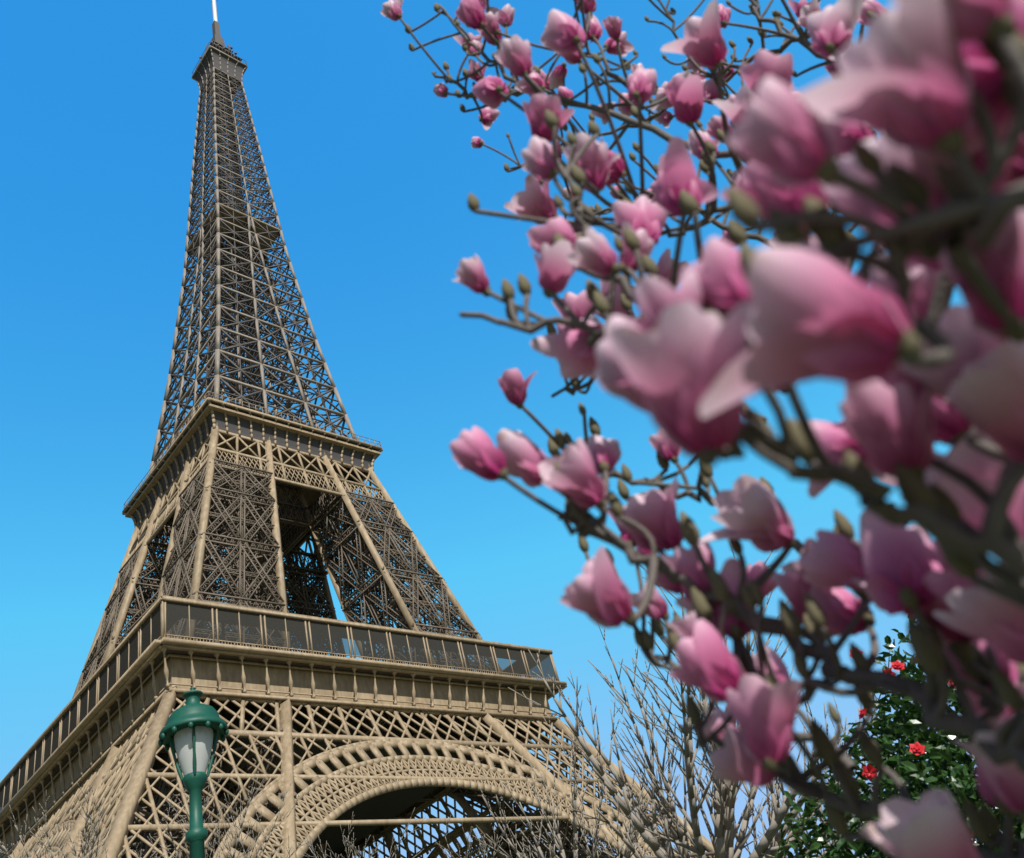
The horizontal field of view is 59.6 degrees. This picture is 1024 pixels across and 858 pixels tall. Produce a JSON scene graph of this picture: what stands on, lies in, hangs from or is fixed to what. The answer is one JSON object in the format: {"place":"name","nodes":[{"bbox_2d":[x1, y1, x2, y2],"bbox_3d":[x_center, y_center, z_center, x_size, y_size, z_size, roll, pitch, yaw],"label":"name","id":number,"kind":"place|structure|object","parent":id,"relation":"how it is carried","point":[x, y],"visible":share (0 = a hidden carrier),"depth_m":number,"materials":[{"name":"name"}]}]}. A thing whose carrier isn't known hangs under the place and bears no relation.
{"place":"outdoors","nodes":[
{"label":"outdoors","id":0,"kind":"place"},
{"bbox_2d":[0,0,1002,857],"label":"sky","id":1,"kind":"structure","parent":0,"point":[372,173],"materials":[{"name":"blue"}]},
{"label":"ground","id":2,"kind":"structure","parent":0,"visible":0},
{"bbox_2d":[158,687,228,857],"bbox_3d":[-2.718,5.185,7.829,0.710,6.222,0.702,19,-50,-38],"label":"street lamp","id":3,"kind":"object","parent":2,"relation":"on","point":[194,730],"visible":1,"depth_m":9.15,"materials":[{"name":"green metal"}]},
{"bbox_2d":[0,391,714,857],"bbox_3d":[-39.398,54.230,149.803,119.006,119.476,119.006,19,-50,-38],"label":"tower frame","id":4,"kind":"object","parent":2,"relation":"on","point":[120,771],"visible":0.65,"depth_m":124.24,"materials":[{"name":"beige metal"}]},
{"bbox_2d":[154,68,349,490],"bbox_3d":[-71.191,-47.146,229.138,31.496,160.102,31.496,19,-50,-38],"label":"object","id":5,"kind":"object","parent":4,"relation":"on","point":[249,371],"visible":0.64,"depth_m":210.30,"materials":[{"name":"paint"}]},
{"bbox_2d":[148,45,356,475],"bbox_3d":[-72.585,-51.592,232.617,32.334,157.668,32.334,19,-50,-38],"label":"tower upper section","id":6,"kind":"object","parent":4,"relation":"attached to","point":[217,353],"visible":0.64,"depth_m":209.12,"materials":[{"name":"paint"}]},
{"bbox_2d":[0,69,551,857],"bbox_3d":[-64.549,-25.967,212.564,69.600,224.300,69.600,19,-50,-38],"label":"tower panels","id":7,"kind":"object","parent":4,"relation":"on","point":[180,671],"visible":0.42,"depth_m":133.25,"materials":[{"name":"paint"}]},
{"bbox_2d":[197,20,241,66],"bbox_3d":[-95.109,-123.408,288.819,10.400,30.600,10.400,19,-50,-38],"label":"tower top","id":8,"kind":"object","parent":7,"relation":"on","point":[217,39],"visible":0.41,"depth_m":288.81,"materials":[{"name":"grey metal"}]},
{"bbox_2d":[212,0,217,21],"bbox_3d":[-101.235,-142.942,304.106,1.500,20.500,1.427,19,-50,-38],"label":"antenna","id":9,"kind":"object","parent":8,"relation":"on","point":[214,10],"visible":0.87,"depth_m":302.44,"materials":[{"name":"white metal"}]},
{"bbox_2d":[192,0,246,73],"bbox_3d":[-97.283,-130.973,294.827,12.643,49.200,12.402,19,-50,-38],"label":"tower summit aerials","id":10,"kind":"object","parent":8,"relation":"attached to","point":[223,48],"visible":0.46,"depth_m":280.29,"materials":[{"name":"grey"}]},
{"bbox_2d":[0,601,555,810],"bbox_3d":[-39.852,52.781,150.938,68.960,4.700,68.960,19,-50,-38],"label":"tower gallery screens","id":11,"kind":"object","parent":4,"relation":"attached to","point":[177,618],"visible":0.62,"depth_m":127.09,"materials":[{"name":"metal"}]},
{"bbox_2d":[0,48,557,857],"bbox_3d":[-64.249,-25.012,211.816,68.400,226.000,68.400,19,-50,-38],"label":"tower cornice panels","id":12,"kind":"object","parent":4,"relation":"attached to","point":[388,804],"visible":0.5,"depth_m":153.59,"materials":[{"name":"brown metal"}]},
{"bbox_2d":[0,647,561,852],"bbox_3d":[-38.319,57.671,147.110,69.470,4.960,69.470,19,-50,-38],"label":"tower consoles","id":13,"kind":"object","parent":4,"relation":"on","point":[143,699],"visible":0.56,"depth_m":123.65,"materials":[{"name":"paint"}]},
{"bbox_2d":[64,448,714,857],"bbox_3d":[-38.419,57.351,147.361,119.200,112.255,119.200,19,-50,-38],"label":"lattice bracing","id":14,"kind":"object","parent":4,"relation":"attached to","point":[240,514],"visible":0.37,"depth_m":155.17,"materials":[{"name":"paint"}]},
{"bbox_2d":[0,547,927,857],"bbox_3d":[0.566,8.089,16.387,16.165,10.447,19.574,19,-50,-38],"label":"bare trees","id":15,"kind":"object","parent":2,"relation":"on","point":[722,809],"visible":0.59,"depth_m":9.17,"materials":[{"name":"brown plant"}]},
{"bbox_2d":[398,0,1023,857],"bbox_3d":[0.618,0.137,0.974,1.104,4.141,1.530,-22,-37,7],"label":"tree branches","id":16,"kind":"object","parent":2,"relation":"on","point":[976,208],"visible":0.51,"depth_m":0.74,"materials":[{"name":"brown plant"}]},
{"bbox_2d":[381,0,1023,857],"bbox_3d":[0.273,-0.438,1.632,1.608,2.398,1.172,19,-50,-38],"label":"magnolia blossoms","id":17,"kind":"object","parent":16,"relation":"on","point":[683,370],"visible":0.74,"depth_m":0.64,"materials":[{"name":"pink plant"}]},
{"bbox_2d":[770,617,1023,857],"bbox_3d":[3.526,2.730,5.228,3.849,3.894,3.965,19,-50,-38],"label":"camellia shrub","id":18,"kind":"object","parent":2,"relation":"on","point":[954,762],"visible":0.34,"depth_m":5.59,"materials":[{"name":"green plant"}]}
]}

